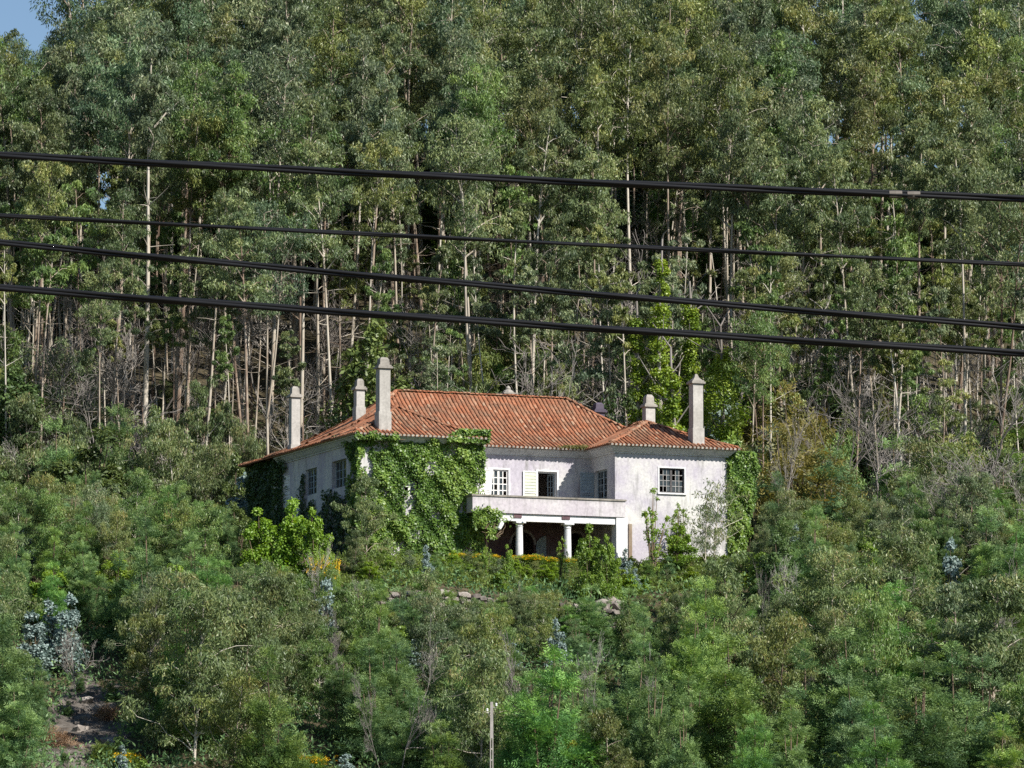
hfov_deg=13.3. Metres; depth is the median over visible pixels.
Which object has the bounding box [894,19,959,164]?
eucalyptus tree
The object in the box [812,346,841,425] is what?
slender eucalyptus
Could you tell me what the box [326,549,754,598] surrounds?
ground cover
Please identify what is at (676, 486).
window
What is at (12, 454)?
evergreen tree
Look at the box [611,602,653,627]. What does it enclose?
young eucalyptus
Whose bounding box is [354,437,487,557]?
ivy
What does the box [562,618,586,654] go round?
young eucalyptus
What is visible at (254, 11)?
eucalyptus tree
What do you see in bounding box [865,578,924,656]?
acacia bush
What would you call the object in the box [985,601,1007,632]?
young eucalyptus
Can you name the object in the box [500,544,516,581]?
leafy shrub
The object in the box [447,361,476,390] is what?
evergreen tree
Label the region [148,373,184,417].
young eucalyptus
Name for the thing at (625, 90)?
eucalyptus tree
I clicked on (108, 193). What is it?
slender eucalyptus
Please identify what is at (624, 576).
leafy shrub
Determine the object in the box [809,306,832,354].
slender eucalyptus
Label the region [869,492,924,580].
young eucalyptus
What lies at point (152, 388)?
slender eucalyptus
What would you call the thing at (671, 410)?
ivy clad trunk
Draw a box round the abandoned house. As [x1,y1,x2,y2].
[237,357,741,563]
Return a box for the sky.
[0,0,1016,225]
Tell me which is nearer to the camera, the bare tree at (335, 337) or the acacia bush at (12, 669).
the acacia bush at (12, 669)
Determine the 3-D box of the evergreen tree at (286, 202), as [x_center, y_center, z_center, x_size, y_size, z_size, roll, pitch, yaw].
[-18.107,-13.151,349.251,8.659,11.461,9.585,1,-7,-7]
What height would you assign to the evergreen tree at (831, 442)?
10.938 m
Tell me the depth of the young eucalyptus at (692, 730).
204.34 m
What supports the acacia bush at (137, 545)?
on the ground at (308, 337)
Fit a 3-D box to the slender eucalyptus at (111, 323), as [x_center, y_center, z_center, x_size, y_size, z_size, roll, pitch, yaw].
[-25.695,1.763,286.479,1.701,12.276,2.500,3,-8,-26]
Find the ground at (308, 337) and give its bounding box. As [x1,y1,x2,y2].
[0,145,1023,767]
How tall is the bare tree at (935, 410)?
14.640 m
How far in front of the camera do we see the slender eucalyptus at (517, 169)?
317.68 m
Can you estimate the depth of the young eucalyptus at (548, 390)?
291.23 m
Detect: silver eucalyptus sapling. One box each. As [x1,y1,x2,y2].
[14,530,37,563]
[16,609,57,679]
[35,598,68,663]
[35,640,50,680]
[44,592,89,675]
[115,744,127,767]
[225,472,248,515]
[315,577,339,656]
[338,753,354,767]
[398,639,429,675]
[421,545,434,574]
[512,643,526,672]
[544,617,572,669]
[615,548,632,578]
[630,568,641,592]
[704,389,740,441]
[786,524,799,569]
[938,536,971,622]
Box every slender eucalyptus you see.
[0,119,30,361]
[0,123,19,326]
[0,149,24,250]
[0,172,10,337]
[0,219,6,324]
[0,228,16,294]
[0,232,20,478]
[6,138,40,343]
[6,198,51,383]
[7,250,46,372]
[9,197,51,382]
[11,130,36,372]
[16,161,53,367]
[20,264,37,367]
[23,193,60,384]
[23,198,91,461]
[29,193,63,437]
[44,152,93,383]
[49,180,107,461]
[49,211,87,385]
[51,235,76,409]
[63,172,96,404]
[66,190,85,355]
[67,280,90,404]
[72,142,103,414]
[88,190,118,435]
[88,300,114,425]
[92,177,103,327]
[97,218,161,465]
[98,165,134,441]
[105,319,128,452]
[106,124,123,377]
[109,248,155,465]
[115,190,145,439]
[131,147,166,350]
[137,147,177,378]
[139,302,163,462]
[141,121,178,409]
[149,194,200,468]
[151,306,172,420]
[152,200,157,341]
[159,233,218,454]
[159,286,186,462]
[176,169,199,370]
[186,63,220,292]
[187,198,226,378]
[190,265,242,482]
[212,314,239,444]
[218,297,244,442]
[223,271,241,404]
[229,143,273,387]
[236,189,248,363]
[240,130,277,403]
[240,132,272,204]
[241,235,276,433]
[242,190,260,418]
[254,118,289,330]
[255,118,284,341]
[266,191,291,276]
[272,330,306,438]
[314,116,355,399]
[318,223,343,413]
[319,217,351,329]
[321,223,359,420]
[324,276,351,425]
[341,65,412,304]
[345,157,365,341]
[347,210,377,340]
[356,293,387,360]
[363,245,398,349]
[368,113,402,323]
[368,178,409,324]
[381,183,420,372]
[384,349,420,388]
[386,303,413,373]
[392,102,426,386]
[396,183,417,273]
[397,248,419,376]
[399,70,430,309]
[401,286,445,385]
[409,321,463,393]
[416,345,454,392]
[417,245,452,388]
[419,329,467,391]
[420,250,480,379]
[425,119,449,285]
[435,221,468,371]
[442,227,479,391]
[443,169,480,381]
[452,210,494,364]
[459,241,501,390]
[461,86,496,341]
[474,270,527,377]
[487,165,539,298]
[489,113,529,329]
[489,185,523,383]
[492,208,538,394]
[495,165,521,333]
[503,72,526,314]
[504,162,527,318]
[508,265,548,392]
[515,120,543,304]
[517,170,552,347]
[521,77,547,312]
[527,280,560,345]
[528,126,589,311]
[528,289,606,408]
[530,218,580,379]
[535,293,566,388]
[542,172,586,303]
[553,83,574,321]
[554,361,576,399]
[556,228,620,387]
[559,150,579,245]
[564,241,589,340]
[565,206,585,343]
[565,354,586,403]
[572,213,619,366]
[579,223,612,404]
[586,284,645,419]
[588,291,620,416]
[592,211,651,399]
[604,261,645,425]
[609,265,630,391]
[627,277,681,383]
[628,126,661,341]
[630,253,679,396]
[635,105,671,302]
[641,181,683,255]
[647,354,680,411]
[651,160,699,259]
[655,242,724,354]
[656,272,702,381]
[657,122,677,269]
[658,232,706,391]
[668,303,682,369]
[683,305,724,410]
[684,144,707,306]
[692,140,715,289]
[698,200,722,343]
[713,196,738,360]
[716,218,733,342]
[726,266,775,449]
[727,220,780,423]
[729,111,753,313]
[734,180,767,302]
[738,196,785,379]
[742,350,775,433]
[744,348,774,441]
[745,65,767,299]
[750,244,789,462]
[758,316,826,426]
[766,327,787,395]
[771,256,815,421]
[772,171,810,398]
[793,295,820,422]
[794,232,814,364]
[795,196,808,361]
[797,215,818,369]
[799,209,836,381]
[799,259,835,420]
[802,222,853,383]
[809,266,838,424]
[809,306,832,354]
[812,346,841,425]
[817,197,887,364]
[824,258,863,443]
[831,318,878,438]
[835,129,868,368]
[835,210,858,381]
[838,390,866,466]
[839,132,866,362]
[839,285,887,495]
[843,198,887,406]
[855,211,868,386]
[865,197,922,442]
[873,149,908,401]
[873,307,914,463]
[879,213,922,434]
[880,274,922,462]
[886,139,928,416]
[889,144,941,339]
[890,321,934,466]
[901,277,935,435]
[902,235,924,387]
[907,204,965,428]
[916,255,977,404]
[917,359,970,459]
[921,285,964,442]
[923,232,985,439]
[930,269,962,403]
[941,227,973,345]
[957,225,1006,424]
[962,297,981,413]
[970,307,1023,461]
[973,282,1015,448]
[973,378,999,450]
[976,220,991,400]
[991,362,1018,402]
[994,157,1017,389]
[996,229,1014,428]
[998,136,1017,365]
[1011,283,1023,399]
[1013,258,1023,401]
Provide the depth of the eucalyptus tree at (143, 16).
313.41 m
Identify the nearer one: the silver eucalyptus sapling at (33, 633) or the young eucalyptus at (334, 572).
the silver eucalyptus sapling at (33, 633)
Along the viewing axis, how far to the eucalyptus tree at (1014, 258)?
303.92 m
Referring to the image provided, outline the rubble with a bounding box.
[44,673,132,767]
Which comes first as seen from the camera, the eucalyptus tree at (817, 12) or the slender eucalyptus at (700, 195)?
the slender eucalyptus at (700, 195)
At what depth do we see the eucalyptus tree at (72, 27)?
326.25 m
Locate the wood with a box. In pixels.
[1,32,1023,187]
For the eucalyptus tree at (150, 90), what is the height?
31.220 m
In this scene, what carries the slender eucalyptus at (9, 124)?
on the ground at (308, 337)
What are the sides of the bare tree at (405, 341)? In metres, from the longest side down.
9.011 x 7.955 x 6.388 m
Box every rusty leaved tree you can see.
[739,394,808,467]
[741,416,869,541]
[755,378,861,498]
[788,408,853,458]
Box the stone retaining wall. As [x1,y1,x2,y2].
[336,589,623,629]
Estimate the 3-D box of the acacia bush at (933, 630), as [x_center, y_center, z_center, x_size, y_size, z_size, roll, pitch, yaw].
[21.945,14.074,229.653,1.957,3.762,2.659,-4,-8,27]
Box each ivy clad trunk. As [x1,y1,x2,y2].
[620,286,661,424]
[639,229,685,429]
[652,322,688,431]
[676,281,726,431]
[686,296,751,459]
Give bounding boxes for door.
[538,472,555,496]
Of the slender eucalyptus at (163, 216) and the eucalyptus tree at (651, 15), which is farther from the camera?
the eucalyptus tree at (651, 15)
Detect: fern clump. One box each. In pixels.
[38,724,86,749]
[40,735,57,748]
[80,741,120,763]
[90,701,122,721]
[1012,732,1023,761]
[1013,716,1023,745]
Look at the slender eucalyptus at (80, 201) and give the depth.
298.41 m
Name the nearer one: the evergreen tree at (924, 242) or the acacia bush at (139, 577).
the acacia bush at (139, 577)
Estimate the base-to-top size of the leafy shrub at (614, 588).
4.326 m
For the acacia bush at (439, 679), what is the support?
on the ground at (308, 337)
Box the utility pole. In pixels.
[486,702,496,767]
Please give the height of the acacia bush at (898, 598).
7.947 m
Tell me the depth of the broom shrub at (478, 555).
243.46 m
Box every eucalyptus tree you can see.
[0,28,28,160]
[0,36,9,159]
[0,39,34,369]
[0,42,23,325]
[0,63,57,365]
[0,92,6,102]
[0,115,18,226]
[0,117,16,199]
[1,51,30,354]
[6,34,39,195]
[11,81,73,393]
[12,113,85,380]
[17,62,37,247]
[18,0,132,354]
[20,147,79,431]
[26,42,53,345]
[26,45,53,125]
[28,48,66,336]
[32,65,95,354]
[33,11,100,324]
[35,28,107,381]
[35,40,109,346]
[38,15,96,346]
[51,8,118,364]
[57,0,159,288]
[58,0,143,355]
[59,43,135,436]
[68,66,183,365]
[76,259,128,451]
[84,0,173,379]
[84,48,138,387]
[84,185,156,451]
[92,0,143,340]
[94,20,173,418]
[103,0,157,287]
[109,21,189,460]
[117,116,186,441]
[139,0,205,332]
[143,0,237,280]
[152,39,191,371]
[155,56,229,431]
[158,0,185,315]
[158,0,260,345]
[160,0,211,294]
[163,109,232,461]
[167,65,252,420]
[169,22,201,332]
[178,0,243,337]
[180,187,251,445]
[182,99,261,451]
[185,60,280,475]
[188,2,262,376]
[188,74,267,437]
[195,44,277,399]
[201,186,297,460]
[218,0,284,225]
[220,0,305,354]
[221,0,262,237]
[228,41,338,436]
[228,198,320,454]
[234,3,281,276]
[251,0,328,261]
[255,0,319,387]
[258,109,354,440]
[261,0,329,303]
[264,0,353,328]
[267,0,334,380]
[272,96,357,441]
[276,82,359,433]
[285,0,374,423]
[285,9,363,344]
[287,139,370,426]
[293,0,377,301]
[319,0,372,321]
[332,32,397,419]
[333,0,379,299]
[333,73,415,383]
[336,0,391,262]
[346,0,403,305]
[346,0,417,292]
[346,0,436,380]
[349,128,411,390]
[354,27,412,323]
[356,0,458,321]
[358,98,433,383]
[359,4,448,283]
[387,3,437,301]
[390,0,441,312]
[393,0,500,309]
[394,0,456,307]
[407,84,467,378]
[411,2,450,235]
[416,0,481,352]
[416,111,517,391]
[418,1,478,269]
[419,22,495,273]
[423,0,523,264]
[425,41,521,258]
[438,79,527,348]
[441,52,516,390]
[457,0,552,299]
[457,2,515,315]
[466,0,520,275]
[472,0,543,309]
[487,48,510,267]
[493,1,585,308]
[498,0,565,340]
[500,78,587,331]
[507,0,529,296]
[508,207,587,395]
[510,107,600,386]
[512,0,577,199]
[514,0,566,283]
[538,0,588,286]
[539,1,642,238]
[543,0,661,363]
[547,0,630,312]
[557,63,638,362]
[560,11,632,343]
[560,140,631,402]
[562,0,658,272]
[565,58,637,339]
[575,12,657,268]
[577,0,646,208]
[586,0,657,284]
[586,11,675,312]
[609,0,649,243]
[615,0,687,265]
[621,0,708,296]
[630,27,704,369]
[635,68,727,317]
[636,0,757,262]
[640,0,660,209]
[643,0,715,360]
[644,36,715,313]
[646,0,741,237]
[649,4,717,230]
[675,17,733,361]
[678,22,769,330]
[679,84,768,378]
[682,109,784,424]
[683,1,755,311]
[697,0,770,324]
[697,0,785,348]
[697,43,781,351]
[719,0,759,243]
[723,310,794,506]
[732,0,776,319]
[732,0,796,284]
[732,30,762,245]
[734,145,817,422]
[734,231,816,425]
[741,0,789,127]
[741,26,825,383]
[749,0,804,295]
[749,14,789,120]
[751,112,826,429]
[752,30,827,375]
[756,70,841,384]
[771,0,844,329]
[771,0,848,364]
[785,95,852,426]
[790,139,878,481]
[792,0,866,294]
[801,0,880,299]
[815,53,906,375]
[819,0,920,361]
[821,1,914,289]
[824,138,906,421]
[829,254,901,479]
[833,0,927,382]
[841,41,905,402]
[845,0,911,214]
[851,0,929,327]
[867,0,938,339]
[873,0,924,278]
[887,65,957,395]
[889,114,947,462]
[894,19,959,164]
[896,65,992,420]
[907,0,968,277]
[911,0,961,115]
[915,126,998,490]
[917,0,1023,306]
[919,3,945,63]
[921,6,964,235]
[927,98,1018,438]
[933,0,1023,392]
[938,0,1023,320]
[940,123,1023,420]
[940,275,985,445]
[951,90,1014,430]
[953,167,1023,452]
[955,0,1022,145]
[964,42,1009,378]
[970,59,1023,411]
[984,132,1023,240]
[984,193,1023,438]
[985,0,1023,158]
[993,0,1023,74]
[995,68,1023,158]
[998,35,1023,331]
[1014,290,1023,298]
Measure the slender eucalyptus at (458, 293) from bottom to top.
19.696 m
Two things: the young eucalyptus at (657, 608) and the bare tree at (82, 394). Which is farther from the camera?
the bare tree at (82, 394)
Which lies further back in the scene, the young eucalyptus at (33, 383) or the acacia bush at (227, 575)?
the young eucalyptus at (33, 383)
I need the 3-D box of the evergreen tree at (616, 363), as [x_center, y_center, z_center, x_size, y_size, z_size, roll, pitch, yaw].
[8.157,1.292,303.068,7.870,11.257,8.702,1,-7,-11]
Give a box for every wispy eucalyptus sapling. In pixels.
[671,475,752,556]
[689,508,730,559]
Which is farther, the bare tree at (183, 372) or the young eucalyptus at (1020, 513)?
the bare tree at (183, 372)
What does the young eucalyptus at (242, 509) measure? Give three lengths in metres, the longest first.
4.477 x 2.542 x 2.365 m
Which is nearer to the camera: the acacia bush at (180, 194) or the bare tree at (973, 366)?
the bare tree at (973, 366)
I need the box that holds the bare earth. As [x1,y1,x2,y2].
[36,670,141,767]
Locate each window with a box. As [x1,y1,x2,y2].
[308,468,316,494]
[336,460,345,487]
[400,459,419,496]
[489,470,507,494]
[598,470,606,498]
[659,468,683,492]
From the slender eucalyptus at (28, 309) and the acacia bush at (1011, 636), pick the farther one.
the slender eucalyptus at (28, 309)
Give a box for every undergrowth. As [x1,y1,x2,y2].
[0,556,1021,767]
[5,395,979,580]
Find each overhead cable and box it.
[0,151,1023,201]
[0,213,1023,266]
[0,239,1023,330]
[0,284,1023,356]
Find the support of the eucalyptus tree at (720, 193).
on the ground at (308, 337)
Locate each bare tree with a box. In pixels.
[0,310,89,376]
[0,326,11,366]
[0,424,23,491]
[2,398,131,451]
[3,256,132,458]
[19,269,138,419]
[20,335,72,445]
[21,226,137,344]
[21,325,106,472]
[39,300,128,439]
[55,626,103,698]
[59,282,157,399]
[68,270,154,422]
[71,423,157,478]
[89,286,180,458]
[103,371,140,448]
[129,422,192,469]
[138,592,163,705]
[158,294,224,413]
[159,337,219,412]
[175,267,227,368]
[183,234,232,361]
[195,239,310,427]
[196,352,261,400]
[229,308,319,366]
[240,184,351,382]
[252,375,329,449]
[274,422,322,447]
[298,265,359,432]
[303,536,336,595]
[304,351,347,430]
[320,319,405,378]
[322,601,348,700]
[348,280,463,397]
[349,669,378,765]
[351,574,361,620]
[352,299,449,382]
[369,240,454,347]
[402,615,455,767]
[412,352,535,391]
[453,327,576,396]
[484,279,579,328]
[491,227,578,348]
[492,621,530,714]
[518,268,655,418]
[537,229,688,410]
[538,340,606,406]
[569,349,651,417]
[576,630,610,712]
[579,350,751,426]
[605,354,650,419]
[608,172,703,340]
[612,370,633,425]
[638,642,669,733]
[650,241,860,436]
[698,297,736,349]
[700,289,726,349]
[726,310,805,384]
[742,281,892,441]
[752,561,772,636]
[755,408,816,502]
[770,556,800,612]
[779,363,922,495]
[809,377,948,513]
[836,413,962,467]
[841,357,1023,453]
[851,400,987,467]
[885,307,1021,456]
[893,394,947,440]
[911,341,974,397]
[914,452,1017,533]
[927,334,1023,522]
[932,330,1021,421]
[957,309,1017,415]
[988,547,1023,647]
[993,341,1021,393]
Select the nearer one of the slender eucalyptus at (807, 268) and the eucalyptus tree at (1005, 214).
the eucalyptus tree at (1005, 214)
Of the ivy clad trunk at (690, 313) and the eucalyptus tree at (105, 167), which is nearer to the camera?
the ivy clad trunk at (690, 313)
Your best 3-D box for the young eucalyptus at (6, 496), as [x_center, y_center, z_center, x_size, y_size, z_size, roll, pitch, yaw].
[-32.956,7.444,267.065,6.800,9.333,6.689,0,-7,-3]
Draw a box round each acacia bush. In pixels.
[0,511,22,564]
[0,520,33,605]
[0,577,46,766]
[0,681,52,767]
[2,575,31,627]
[13,507,39,560]
[18,657,57,733]
[28,414,96,505]
[28,526,73,594]
[34,478,62,546]
[34,560,74,638]
[52,493,75,537]
[55,746,67,762]
[58,474,86,537]
[60,531,107,607]
[60,700,74,717]
[65,500,106,574]
[67,553,112,623]
[73,675,85,692]
[83,470,120,554]
[85,549,132,645]
[88,402,134,475]
[104,680,121,702]
[112,503,173,655]
[113,729,122,749]
[124,520,152,569]
[125,588,243,746]
[126,481,161,553]
[132,555,157,584]
[136,190,194,309]
[147,403,164,427]
[149,485,186,556]
[156,538,188,577]
[162,151,196,233]
[166,557,189,630]
[175,529,215,588]
[178,555,229,661]
[189,508,214,568]
[211,507,242,572]
[212,559,234,593]
[230,567,245,598]
[231,643,319,767]
[233,562,290,686]
[250,180,299,274]
[278,566,289,618]
[313,653,367,740]
[330,636,404,762]
[333,579,389,659]
[339,580,397,647]
[342,587,405,689]
[352,555,370,575]
[356,626,425,702]
[374,633,430,743]
[377,689,447,767]
[385,585,411,629]
[402,582,439,647]
[403,596,422,640]
[410,172,457,273]
[411,207,495,276]
[413,605,441,668]
[418,666,486,757]
[421,718,468,767]
[428,589,459,648]
[429,589,446,649]
[429,645,460,717]
[430,551,447,572]
[430,554,445,572]
[435,568,442,580]
[443,602,473,653]
[445,596,459,619]
[451,565,466,580]
[474,615,528,703]
[475,607,498,652]
[484,642,613,767]
[486,361,512,395]
[494,595,516,642]
[495,668,571,767]
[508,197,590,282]
[509,585,553,649]
[530,603,561,653]
[554,603,594,655]
[555,579,571,597]
[555,661,576,716]
[559,660,618,759]
[560,582,616,658]
[561,617,600,668]
[563,662,613,766]
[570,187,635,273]
[579,368,600,402]
[582,659,680,767]
[584,337,604,390]
[600,351,663,420]
[606,586,645,656]
[614,624,645,678]
[617,655,689,767]
[620,604,672,710]
[621,632,669,731]
[633,162,705,295]
[640,556,655,577]
[648,691,709,767]
[649,608,719,738]
[656,556,675,577]
[667,673,715,751]
[669,574,717,688]
[672,576,738,722]
[679,629,783,767]
[682,191,747,300]
[704,682,776,755]
[712,573,744,612]
[716,349,771,414]
[726,710,776,767]
[737,466,772,556]
[739,610,768,651]
[743,578,766,623]
[756,470,792,562]
[765,638,834,767]
[765,696,822,767]
[765,707,816,767]
[767,557,814,621]
[777,504,841,595]
[784,609,822,692]
[795,445,863,528]
[797,596,813,643]
[803,624,909,765]
[809,502,827,531]
[815,577,863,633]
[821,670,897,767]
[828,499,852,522]
[834,541,862,587]
[835,527,859,565]
[836,615,877,670]
[842,700,914,767]
[853,553,900,618]
[862,432,921,520]
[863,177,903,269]
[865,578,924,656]
[865,579,934,723]
[869,484,887,500]
[869,653,981,767]
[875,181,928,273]
[879,351,941,457]
[893,473,932,532]
[905,411,947,482]
[907,640,1001,767]
[910,564,941,633]
[911,543,943,595]
[916,594,963,651]
[920,618,942,673]
[928,508,967,575]
[938,528,964,585]
[938,652,1021,767]
[943,612,1005,700]
[944,483,967,526]
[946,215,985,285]
[953,428,979,452]
[957,505,1005,617]
[961,397,996,444]
[967,555,995,616]
[970,712,1023,767]
[976,417,1008,464]
[985,519,1023,616]
[986,446,1017,494]
[987,487,1017,534]
[991,405,1023,474]
[994,446,1023,473]
[1001,591,1023,646]
[1001,674,1023,706]
[1002,524,1023,570]
[1002,626,1023,649]
[1010,667,1023,721]
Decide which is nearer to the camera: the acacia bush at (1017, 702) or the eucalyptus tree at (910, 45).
the acacia bush at (1017, 702)
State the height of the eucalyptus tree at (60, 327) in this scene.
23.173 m
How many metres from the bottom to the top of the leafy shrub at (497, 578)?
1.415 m
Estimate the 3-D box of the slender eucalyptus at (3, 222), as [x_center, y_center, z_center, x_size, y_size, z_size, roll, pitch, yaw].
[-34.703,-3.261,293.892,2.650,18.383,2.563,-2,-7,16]
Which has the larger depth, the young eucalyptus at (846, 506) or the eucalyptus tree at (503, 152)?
the eucalyptus tree at (503, 152)
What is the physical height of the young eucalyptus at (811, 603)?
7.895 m
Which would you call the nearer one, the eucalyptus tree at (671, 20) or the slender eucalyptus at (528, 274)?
the slender eucalyptus at (528, 274)
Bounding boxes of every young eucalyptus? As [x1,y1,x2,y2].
[0,321,30,363]
[0,327,37,389]
[0,336,118,464]
[0,364,56,453]
[0,391,77,499]
[0,447,16,505]
[0,456,18,493]
[0,471,15,521]
[0,480,38,548]
[0,506,18,549]
[0,531,44,642]
[0,600,31,677]
[2,355,22,408]
[12,470,100,559]
[14,433,103,514]
[14,488,88,575]
[22,373,54,438]
[36,417,97,477]
[62,484,112,511]
[66,495,91,511]
[69,480,131,564]
[84,510,115,555]
[99,506,136,583]
[100,588,170,727]
[104,570,173,677]
[106,492,121,525]
[108,405,179,499]
[111,467,165,552]
[114,488,155,552]
[116,578,286,763]
[118,484,153,551]
[118,564,256,697]
[139,419,203,505]
[143,480,200,553]
[147,499,202,567]
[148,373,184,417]
[156,481,206,546]
[161,499,247,587]
[170,372,217,505]
[173,587,294,714]
[179,434,243,525]
[190,601,295,739]
[191,667,297,767]
[194,400,253,502]
[202,503,221,511]
[206,561,318,693]
[219,558,268,640]
[229,417,265,490]
[234,506,248,522]
[261,566,296,625]
[266,574,301,672]
[270,622,351,718]
[275,386,315,418]
[275,572,311,656]
[279,593,349,700]
[306,564,345,642]
[324,584,402,685]
[328,583,379,629]
[330,321,415,391]
[330,474,397,556]
[336,578,376,632]
[337,615,358,671]
[338,528,364,572]
[378,575,387,584]
[386,612,406,655]
[391,591,479,693]
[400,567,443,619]
[401,550,421,568]
[407,356,449,388]
[408,269,492,386]
[412,284,492,386]
[418,637,525,767]
[431,663,527,767]
[434,606,525,707]
[436,346,502,395]
[437,595,490,665]
[452,345,519,390]
[462,551,477,562]
[466,561,487,579]
[467,380,500,393]
[469,598,484,633]
[473,602,485,643]
[478,314,590,393]
[480,599,516,649]
[482,593,510,618]
[489,558,505,575]
[497,588,532,646]
[500,353,558,393]
[503,665,547,745]
[510,591,542,645]
[513,590,558,658]
[518,604,560,667]
[519,370,598,407]
[523,380,596,409]
[528,561,539,571]
[533,590,559,617]
[536,589,572,637]
[546,660,585,705]
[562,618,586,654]
[568,576,582,594]
[571,707,644,767]
[591,600,612,643]
[592,662,622,700]
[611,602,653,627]
[613,411,633,425]
[628,609,653,656]
[636,593,655,609]
[640,351,699,401]
[641,621,683,688]
[644,589,690,675]
[648,315,711,380]
[648,582,682,623]
[653,595,689,639]
[654,610,678,640]
[658,569,679,582]
[660,548,772,704]
[663,367,706,411]
[681,721,713,753]
[684,558,695,570]
[703,396,743,442]
[704,563,715,579]
[729,596,752,618]
[739,444,761,469]
[740,590,811,711]
[741,565,749,577]
[742,399,797,452]
[743,607,825,741]
[745,523,771,572]
[753,422,795,483]
[758,513,772,551]
[760,486,823,550]
[761,601,774,653]
[770,543,904,688]
[773,516,813,588]
[778,432,868,495]
[793,460,876,507]
[797,603,870,702]
[799,514,826,552]
[808,516,858,586]
[810,363,879,448]
[829,520,952,658]
[829,525,857,568]
[837,340,927,464]
[838,583,915,723]
[839,484,871,530]
[839,497,872,528]
[846,428,882,494]
[846,510,868,542]
[851,407,894,463]
[861,497,895,544]
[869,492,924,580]
[872,551,910,584]
[877,558,909,617]
[880,521,906,571]
[885,471,937,506]
[885,504,898,513]
[886,695,940,763]
[888,434,984,508]
[889,581,1009,719]
[898,573,1023,723]
[902,394,952,463]
[904,515,927,541]
[905,518,949,584]
[908,470,952,526]
[932,499,959,545]
[933,465,1005,561]
[935,431,1015,510]
[935,547,967,585]
[941,409,991,450]
[950,495,974,514]
[957,516,985,576]
[959,477,1023,540]
[960,509,1012,572]
[962,598,1011,648]
[963,416,1021,466]
[975,513,1017,572]
[977,728,1023,767]
[983,672,1023,767]
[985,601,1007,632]
[988,519,1023,551]
[994,457,1023,518]
[998,415,1023,462]
[1000,504,1022,541]
[1002,499,1023,526]
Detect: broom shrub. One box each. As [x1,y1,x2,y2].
[111,749,148,767]
[303,752,336,767]
[305,546,327,593]
[319,548,341,593]
[448,552,466,559]
[466,553,495,562]
[513,554,538,564]
[523,554,554,565]
[544,556,563,565]
[556,556,577,566]
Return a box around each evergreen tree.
[0,250,52,341]
[0,365,47,500]
[0,422,25,489]
[2,228,73,338]
[24,424,156,507]
[56,229,141,323]
[125,429,156,462]
[173,202,259,298]
[192,155,254,221]
[217,501,251,566]
[218,451,245,510]
[249,162,339,276]
[270,190,369,298]
[277,418,310,439]
[316,318,416,429]
[328,206,400,290]
[331,164,384,268]
[340,152,455,265]
[410,128,486,259]
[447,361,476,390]
[456,183,523,260]
[518,340,587,395]
[535,322,595,372]
[572,135,636,225]
[588,326,673,391]
[599,389,636,425]
[609,121,703,228]
[610,191,707,278]
[611,351,669,392]
[613,147,699,244]
[614,597,640,670]
[684,161,728,246]
[698,344,732,387]
[702,204,786,301]
[750,517,770,551]
[753,530,800,606]
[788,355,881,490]
[791,232,837,288]
[808,422,853,489]
[810,209,889,297]
[825,210,915,304]
[850,430,897,496]
[861,529,896,565]
[864,155,902,217]
[868,495,894,531]
[889,182,980,303]
[949,252,1006,342]
[978,451,1023,526]
[989,247,1021,305]
[1003,242,1023,335]
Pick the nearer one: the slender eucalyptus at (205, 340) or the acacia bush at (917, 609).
the acacia bush at (917, 609)
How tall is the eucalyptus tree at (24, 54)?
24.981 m
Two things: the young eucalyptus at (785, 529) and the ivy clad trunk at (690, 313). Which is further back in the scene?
the ivy clad trunk at (690, 313)
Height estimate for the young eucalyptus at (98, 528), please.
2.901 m
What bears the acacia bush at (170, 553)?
on the ground at (308, 337)
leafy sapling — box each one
[483,536,491,573]
[555,538,569,587]
[640,487,674,571]
[669,501,689,561]
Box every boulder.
[72,724,89,731]
[76,695,93,702]
[95,703,112,709]
[99,737,115,743]
[595,599,609,616]
[600,596,616,602]
[610,599,621,612]
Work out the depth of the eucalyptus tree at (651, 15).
344.89 m
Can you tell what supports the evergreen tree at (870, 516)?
on the ground at (308, 337)
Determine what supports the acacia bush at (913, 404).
on the ground at (308, 337)
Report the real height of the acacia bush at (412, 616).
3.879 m
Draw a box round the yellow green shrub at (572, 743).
[554,740,577,762]
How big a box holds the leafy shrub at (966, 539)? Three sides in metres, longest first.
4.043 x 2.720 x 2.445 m
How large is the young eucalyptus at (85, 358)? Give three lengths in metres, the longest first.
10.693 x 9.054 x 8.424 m
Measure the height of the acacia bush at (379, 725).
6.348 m
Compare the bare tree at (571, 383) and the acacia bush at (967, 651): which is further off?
the bare tree at (571, 383)
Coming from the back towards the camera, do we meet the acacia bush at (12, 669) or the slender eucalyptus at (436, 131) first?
the slender eucalyptus at (436, 131)
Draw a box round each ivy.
[244,458,286,536]
[285,473,346,557]
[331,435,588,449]
[341,439,361,556]
[353,430,405,441]
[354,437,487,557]
[446,428,492,444]
[471,505,516,529]
[483,511,505,539]
[713,439,741,447]
[725,450,761,552]
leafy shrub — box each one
[28,563,73,622]
[94,553,135,599]
[135,760,148,767]
[161,563,185,589]
[199,408,223,436]
[237,507,283,576]
[258,497,311,578]
[292,507,340,585]
[353,561,382,582]
[376,548,387,559]
[379,556,398,571]
[395,625,413,659]
[441,550,465,568]
[464,564,475,574]
[479,550,487,574]
[490,570,509,591]
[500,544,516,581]
[513,559,524,572]
[519,565,534,583]
[535,565,555,582]
[550,563,559,577]
[571,522,606,600]
[592,534,629,600]
[612,569,629,588]
[622,574,649,595]
[627,556,636,566]
[637,575,651,589]
[659,524,700,570]
[672,566,706,588]
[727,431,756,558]
[737,572,750,585]
[744,551,773,605]
[798,511,826,553]
[850,546,877,582]
[854,531,867,555]
[857,536,878,557]
[863,519,887,550]
[920,644,950,687]
[959,512,987,568]

